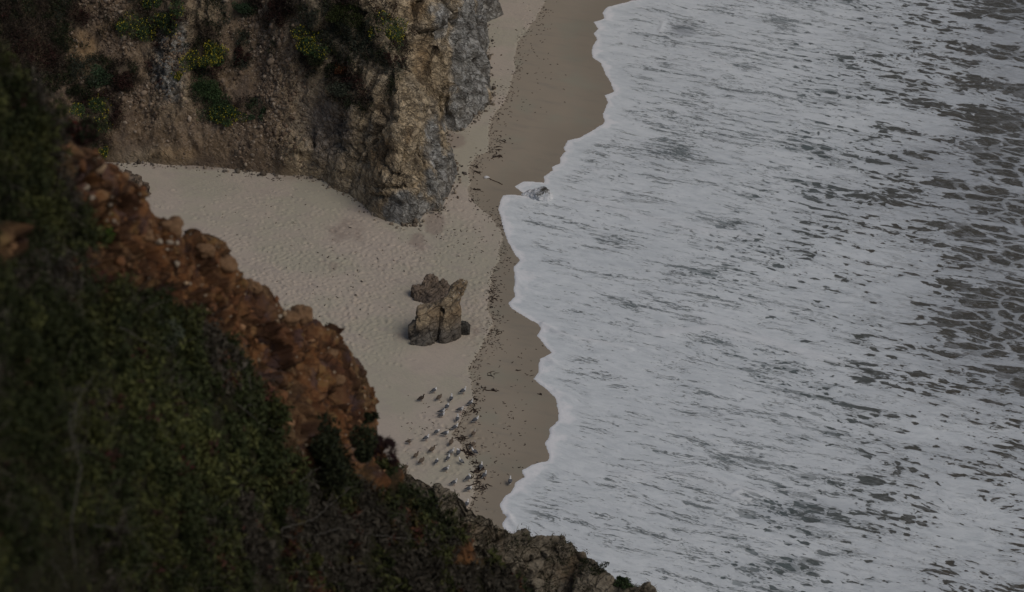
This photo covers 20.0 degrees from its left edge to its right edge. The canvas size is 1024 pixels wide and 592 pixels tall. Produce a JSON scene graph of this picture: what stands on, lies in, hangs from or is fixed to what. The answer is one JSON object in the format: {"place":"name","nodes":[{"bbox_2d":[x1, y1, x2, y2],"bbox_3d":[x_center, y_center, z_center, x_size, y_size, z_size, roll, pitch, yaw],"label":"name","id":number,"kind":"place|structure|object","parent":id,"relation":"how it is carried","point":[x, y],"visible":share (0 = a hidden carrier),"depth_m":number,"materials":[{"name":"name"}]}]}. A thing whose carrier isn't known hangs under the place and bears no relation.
{"place":"outdoors","nodes":[
{"label":"outdoors","id":0,"kind":"place"},
{"bbox_2d":[0,0,503,223],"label":"cliff","id":1,"kind":"structure","parent":0,"point":[387,159],"depth_m":222.37,"materials":[{"name":"grey stone"}]},
{"bbox_2d":[66,80,96,99],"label":"shrub","id":2,"kind":"object","parent":1,"relation":"on","point":[75,89],"visible":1,"depth_m":223.39,"materials":[{"name":"green plant"}]},
{"bbox_2d":[69,93,112,132],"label":"shrub","id":3,"kind":"object","parent":1,"relation":"on","point":[94,103],"visible":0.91,"depth_m":222.42,"materials":[{"name":"green plant"}]},
{"bbox_2d":[85,64,112,89],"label":"shrub","id":4,"kind":"object","parent":1,"relation":"on","point":[99,71],"visible":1,"depth_m":223.80,"materials":[{"name":"green plant"}]},
{"bbox_2d":[98,145,108,158],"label":"shrub","id":5,"kind":"object","parent":1,"relation":"on","point":[104,152],"visible":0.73,"depth_m":222.45,"materials":[{"name":"green plant"}]},
{"bbox_2d":[111,71,133,89],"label":"shrub","id":6,"kind":"object","parent":1,"relation":"on","point":[122,81],"visible":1,"depth_m":223.17,"materials":[{"name":"brown plant"}]},
{"bbox_2d":[115,11,163,41],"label":"shrub","id":7,"kind":"object","parent":1,"relation":"on","point":[123,28],"visible":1,"depth_m":224.58,"materials":[{"name":"green plant"}]},
{"bbox_2d":[140,0,185,36],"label":"shrub","id":8,"kind":"object","parent":1,"relation":"on","point":[163,14],"visible":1,"depth_m":224.26,"materials":[{"name":"green plant"}]},
{"bbox_2d":[33,0,319,168],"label":"gravel","id":9,"kind":"structure","parent":1,"relation":"on","point":[271,59],"depth_m":222.74,"materials":[{"name":"stone"}]},
{"bbox_2d":[171,69,183,80],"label":"shrub","id":10,"kind":"object","parent":1,"relation":"on","point":[178,76],"visible":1,"depth_m":223.05,"materials":[{"name":"green plant"}]},
{"bbox_2d":[178,40,228,71],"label":"shrub","id":11,"kind":"object","parent":1,"relation":"on","point":[213,59],"visible":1,"depth_m":223.49,"materials":[{"name":"green plant"}]},
{"bbox_2d":[189,75,220,100],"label":"shrub","id":12,"kind":"object","parent":1,"relation":"on","point":[208,87],"visible":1,"depth_m":222.57,"materials":[{"name":"green plant"}]},
{"bbox_2d":[0,0,418,149],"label":"scrub","id":13,"kind":"object","parent":1,"relation":"on","point":[337,25],"visible":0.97,"depth_m":223.93,"materials":[{"name":"green plant"}]},
{"bbox_2d":[196,87,236,120],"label":"shrub","id":14,"kind":"object","parent":1,"relation":"on","point":[227,102],"visible":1,"depth_m":222.49,"materials":[{"name":"green plant"}]},
{"bbox_2d":[209,105,247,126],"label":"shrub","id":15,"kind":"object","parent":1,"relation":"on","point":[226,112],"visible":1,"depth_m":222.06,"materials":[{"name":"green plant"}]},
{"bbox_2d":[234,45,250,64],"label":"shrub","id":16,"kind":"object","parent":1,"relation":"on","point":[238,50],"visible":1,"depth_m":223.68,"materials":[{"name":"brown plant"}]},
{"bbox_2d":[231,1,257,14],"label":"shrub","id":17,"kind":"object","parent":1,"relation":"on","point":[243,7],"visible":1,"depth_m":224.83,"materials":[{"name":"green plant"}]},
{"bbox_2d":[247,98,265,120],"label":"shrub","id":18,"kind":"object","parent":1,"relation":"on","point":[261,116],"visible":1,"depth_m":221.88,"materials":[{"name":"green plant"}]},
{"bbox_2d":[267,0,293,27],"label":"shrub","id":19,"kind":"object","parent":1,"relation":"on","point":[272,4],"visible":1,"depth_m":222.36,"materials":[{"name":"green plant"}]},
{"bbox_2d":[117,0,501,229],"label":"rubble","id":20,"kind":"object","parent":1,"relation":"on","point":[414,223],"visible":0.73,"depth_m":221.70,"materials":[{"name":"stone"}]},
{"bbox_2d":[290,24,331,59],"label":"shrub","id":21,"kind":"object","parent":1,"relation":"on","point":[307,43],"visible":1,"depth_m":220.24,"materials":[{"name":"green plant"}]},
{"bbox_2d":[307,50,340,75],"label":"shrub","id":22,"kind":"object","parent":1,"relation":"on","point":[315,62],"visible":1,"depth_m":219.77,"materials":[{"name":"green plant"}]},
{"bbox_2d":[332,61,347,74],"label":"shrub","id":23,"kind":"object","parent":1,"relation":"on","point":[339,70],"visible":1,"depth_m":219.04,"materials":[{"name":"brown plant"}]},
{"bbox_2d":[325,81,355,103],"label":"shrub","id":24,"kind":"object","parent":1,"relation":"on","point":[339,91],"visible":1,"depth_m":218.27,"materials":[{"name":"green plant"}]},
{"bbox_2d":[325,2,364,33],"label":"shrub","id":25,"kind":"object","parent":1,"relation":"on","point":[350,7],"visible":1,"depth_m":219.01,"materials":[{"name":"green plant"}]},
{"bbox_2d":[369,9,408,51],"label":"shrub","id":26,"kind":"object","parent":1,"relation":"on","point":[396,36],"visible":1,"depth_m":218.92,"materials":[{"name":"green plant"}]},
{"bbox_2d":[383,52,403,68],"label":"shrub","id":27,"kind":"object","parent":1,"relation":"on","point":[388,55],"visible":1,"depth_m":216.75,"materials":[{"name":"green plant"}]},
{"bbox_2d":[0,67,512,591],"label":"hillside","id":28,"kind":"structure","parent":0,"point":[296,363],"depth_m":81.15,"materials":[{"name":"soil"}]},
{"bbox_2d":[14,296,48,332],"bbox_3d":[-9.961,0.294,58.621,1.362,0.841,0.737,20,37,28],"label":"bush","id":29,"kind":"object","parent":28,"relation":"on","point":[39,323],"visible":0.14,"depth_m":58.39,"materials":[{"name":"green plant"}]},
{"bbox_2d":[24,186,71,230],"bbox_3d":[-10.399,-1.909,63.274,1.232,1.203,1.658,11,34,17],"label":"bush","id":30,"kind":"object","parent":28,"relation":"on","point":[47,204],"visible":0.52,"depth_m":63.11,"materials":[{"name":"green plant"}]},
{"bbox_2d":[64,118,79,139],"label":"bush","id":31,"kind":"object","parent":28,"relation":"on","point":[76,122],"visible":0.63,"depth_m":71.16,"materials":[{"name":"green plant"}]},
{"bbox_2d":[66,400,85,568],"bbox_3d":[-8.492,3.528,56.358,0.334,1.582,3.793,-1,32,-1],"label":"dead branch","id":32,"kind":"object","parent":28,"relation":"on","point":[77,485],"visible":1,"depth_m":55.72,"materials":[{"name":"wood"}]},
{"bbox_2d":[62,428,91,466],"bbox_3d":[-8.849,3.094,58.965,0.114,1.984,2.964,1,32,2],"label":"dead branch","id":33,"kind":"object","parent":28,"relation":"on","point":[72,448],"visible":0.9,"depth_m":58.55,"materials":[{"name":"grey wood"}]},
{"bbox_2d":[60,117,100,146],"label":"bush","id":34,"kind":"object","parent":28,"relation":"on","point":[88,133],"visible":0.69,"depth_m":70.87,"materials":[{"name":"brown plant"}]},
{"bbox_2d":[66,371,111,447],"bbox_3d":[-9.043,2.097,60.433,0.866,2.020,4.985,2,32,4],"label":"dead branch","id":35,"kind":"object","parent":28,"relation":"on","point":[78,411],"visible":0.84,"depth_m":59.60,"materials":[{"name":"brown wood"}]},
{"bbox_2d":[101,213,115,243],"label":"bush","id":36,"kind":"object","parent":28,"relation":"on","point":[109,233],"visible":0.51,"depth_m":71.70,"materials":[{"name":"green plant"}]},
{"bbox_2d":[93,523,164,559],"bbox_3d":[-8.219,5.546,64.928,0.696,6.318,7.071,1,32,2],"label":"dead branch","id":37,"kind":"object","parent":28,"relation":"on","point":[121,531],"visible":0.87,"depth_m":62.85,"materials":[{"name":"grey wood"}]},
{"bbox_2d":[144,229,154,241],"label":"stone","id":38,"kind":"object","parent":28,"relation":"on","point":[149,236],"visible":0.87,"depth_m":75.59,"materials":[{"name":"brown stone"}]},
{"bbox_2d":[155,238,162,244],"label":"stone","id":39,"kind":"object","parent":28,"relation":"on","point":[159,241],"visible":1,"depth_m":77.92,"materials":[{"name":"stone"}]},
{"bbox_2d":[141,309,184,351],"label":"bush","id":40,"kind":"object","parent":28,"relation":"on","point":[175,325],"visible":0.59,"depth_m":74.42,"materials":[{"name":"green plant"}]},
{"bbox_2d":[155,420,170,447],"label":"bush","id":41,"kind":"object","parent":28,"relation":"on","point":[161,440],"visible":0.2,"depth_m":71.81,"materials":[{"name":"green plant"}]},
{"bbox_2d":[165,240,173,244],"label":"stone","id":42,"kind":"object","parent":28,"relation":"on","point":[169,242],"visible":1,"depth_m":78.95,"materials":[{"name":"grey stone"}]},
{"bbox_2d":[158,216,183,238],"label":"stone","id":43,"kind":"object","parent":28,"relation":"on","point":[173,224],"visible":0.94,"depth_m":79.21,"materials":[{"name":"brown stone"}]},
{"bbox_2d":[10,138,385,471],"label":"bank rubble","id":44,"kind":"object","parent":28,"relation":"on","point":[119,261],"visible":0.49,"depth_m":81.02,"materials":[{"name":"stone"}]},
{"bbox_2d":[195,243,215,258],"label":"stone","id":45,"kind":"object","parent":28,"relation":"on","point":[204,251],"visible":1,"depth_m":83.32,"materials":[{"name":"brown stone"}]},
{"bbox_2d":[219,254,237,272],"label":"stone","id":46,"kind":"object","parent":28,"relation":"on","point":[228,263],"visible":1,"depth_m":84.08,"materials":[{"name":"brown stone"}]},
{"bbox_2d":[219,359,242,394],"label":"bush","id":47,"kind":"object","parent":28,"relation":"on","point":[234,368],"visible":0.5,"depth_m":81.25,"materials":[{"name":"green plant"}]},
{"bbox_2d":[247,278,262,293],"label":"stone","id":48,"kind":"object","parent":28,"relation":"on","point":[255,287],"visible":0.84,"depth_m":88.89,"materials":[{"name":"brown stone"}]},
{"bbox_2d":[235,401,277,431],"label":"dead branch","id":49,"kind":"object","parent":28,"relation":"on","point":[249,414],"visible":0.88,"depth_m":81.37,"materials":[{"name":"wood"}]},
{"bbox_2d":[0,39,534,591],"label":"ground cover","id":50,"kind":"object","parent":28,"relation":"on","point":[204,545],"visible":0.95,"depth_m":69.21,"materials":[{"name":"green plant"}]},
{"bbox_2d":[282,484,354,545],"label":"dead branch","id":51,"kind":"object","parent":50,"relation":"on","point":[315,517],"visible":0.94,"depth_m":84.96,"materials":[{"name":"wood"}]},
{"bbox_2d":[256,453,292,487],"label":"bush","id":52,"kind":"object","parent":28,"relation":"on","point":[283,484],"visible":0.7,"depth_m":83.11,"materials":[{"name":"green plant"}]},
{"bbox_2d":[283,310,300,326],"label":"stone","id":53,"kind":"object","parent":28,"relation":"on","point":[291,318],"visible":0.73,"depth_m":91.63,"materials":[{"name":"brown stone"}]},
{"bbox_2d":[290,304,312,325],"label":"stone","id":54,"kind":"object","parent":28,"relation":"on","point":[304,312],"visible":0.73,"depth_m":93.80,"materials":[{"name":"brown stone"}]},
{"bbox_2d":[297,537,323,583],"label":"bush","id":55,"kind":"object","parent":28,"relation":"on","point":[316,560],"visible":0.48,"depth_m":84.32,"materials":[{"name":"green plant"}]},
{"bbox_2d":[325,348,337,357],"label":"stone","id":56,"kind":"object","parent":28,"relation":"on","point":[333,352],"visible":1,"depth_m":95.01,"materials":[{"name":"brown stone"}]},
{"bbox_2d":[336,374,345,386],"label":"stone","id":57,"kind":"object","parent":28,"relation":"on","point":[340,380],"visible":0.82,"depth_m":94.24,"materials":[{"name":"brown stone"}]},
{"bbox_2d":[307,411,378,488],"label":"bush","id":58,"kind":"object","parent":28,"relation":"on","point":[334,458],"visible":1,"depth_m":88.36,"materials":[{"name":"green plant"}]},
{"bbox_2d":[314,525,375,544],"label":"dead branch","id":59,"kind":"object","parent":28,"relation":"on","point":[342,532],"visible":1,"depth_m":86.50,"materials":[{"name":"grey wood"}]},
{"bbox_2d":[363,411,380,424],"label":"bush","id":60,"kind":"object","parent":28,"relation":"on","point":[369,417],"visible":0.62,"depth_m":97.03,"materials":[{"name":"green plant"}]},
{"bbox_2d":[369,429,400,471],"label":"hanging tuft","id":61,"kind":"object","parent":28,"relation":"on","point":[391,444],"visible":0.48,"depth_m":95.30,"materials":[{"name":"brown plant"}]},
{"bbox_2d":[372,530,420,545],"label":"dead branch","id":62,"kind":"object","parent":28,"relation":"on","point":[396,537],"visible":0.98,"depth_m":93.03,"materials":[{"name":"wood"}]},
{"bbox_2d":[407,504,435,539],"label":"bush","id":63,"kind":"object","parent":28,"relation":"on","point":[430,534],"visible":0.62,"depth_m":95.88,"materials":[{"name":"green plant"}]},
{"bbox_2d":[106,0,630,528],"bbox_3d":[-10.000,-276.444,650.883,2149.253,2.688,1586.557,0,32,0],"label":"sand","id":64,"kind":"structure","parent":0,"point":[288,236],"depth_m":212.18,"materials":[{"name":"beige sand"}]},
{"bbox_2d":[124,169,150,194],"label":"rubble rock","id":65,"kind":"object","parent":64,"relation":"on","point":[137,179],"visible":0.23,"depth_m":218.73,"materials":[{"name":"brown stone"}]},
{"bbox_2d":[134,2,564,511],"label":"wrack","id":66,"kind":"object","parent":64,"relation":"on","point":[490,306],"visible":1,"depth_m":208.98,"materials":[{"name":"brown plant"}]},
{"bbox_2d":[410,273,449,303],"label":"boulder","id":67,"kind":"object","parent":64,"relation":"on","point":[431,288],"visible":0.72,"depth_m":206.81,"materials":[{"name":"grey stone"}]},
{"bbox_2d":[408,279,467,345],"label":"boulder","id":68,"kind":"object","parent":64,"relation":"on","point":[435,321],"visible":1,"depth_m":201.47,"materials":[{"name":"brown stone"}]},
{"bbox_2d":[453,435,468,441],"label":"kelp","id":69,"kind":"object","parent":64,"relation":"on","point":[464,437],"visible":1,"depth_m":192.10},
{"bbox_2d":[459,386,466,393],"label":"gull","id":70,"kind":"object","parent":64,"relation":"on","point":[462,390],"visible":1,"depth_m":196.37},
{"bbox_2d":[461,320,470,334],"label":"boulder","id":71,"kind":"object","parent":64,"relation":"on","point":[465,327],"visible":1,"depth_m":202.71,"materials":[{"name":"grey stone"}]},
{"bbox_2d":[459,448,472,455],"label":"kelp","id":72,"kind":"object","parent":64,"relation":"on","point":[469,452],"visible":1,"depth_m":190.78},
{"bbox_2d":[470,463,483,473],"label":"kelp","id":73,"kind":"object","parent":64,"relation":"on","point":[478,470],"visible":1,"depth_m":189.11},
{"bbox_2d":[466,482,492,490],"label":"kelp","id":74,"kind":"object","parent":64,"relation":"on","point":[481,486],"visible":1,"depth_m":187.57},
{"bbox_2d":[400,465,656,591],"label":"rock outcrop","id":75,"kind":"object","parent":64,"relation":"on","point":[604,581],"visible":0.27,"depth_m":154.98,"materials":[{"name":"stone"}]},
{"bbox_2d":[401,464,659,591],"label":"dry grass","id":76,"kind":"structure","parent":75,"relation":"on","point":[518,545],"depth_m":154.89,"materials":[{"name":"brown plant"}]},
{"bbox_2d":[579,558,609,574],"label":"bush","id":77,"kind":"object","parent":75,"relation":"on","point":[594,567],"visible":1,"depth_m":155.21,"materials":[{"name":"green plant"}]},
{"bbox_2d":[613,575,633,589],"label":"bush","id":78,"kind":"object","parent":75,"relation":"on","point":[625,581],"visible":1,"depth_m":155.01,"materials":[{"name":"green plant"}]},
{"bbox_2d":[521,186,553,201],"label":"surf rock","id":79,"kind":"object","parent":64,"relation":"on","point":[543,193],"visible":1,"depth_m":219.12,"materials":[{"name":"grey stone"}]},
{"bbox_2d":[498,0,1023,591],"bbox_3d":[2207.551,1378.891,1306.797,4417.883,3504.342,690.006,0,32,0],"label":"sea","id":80,"kind":"structure","parent":0,"point":[768,286],"depth_m":207.01,"materials":[{"name":"liquid"}]}
]}

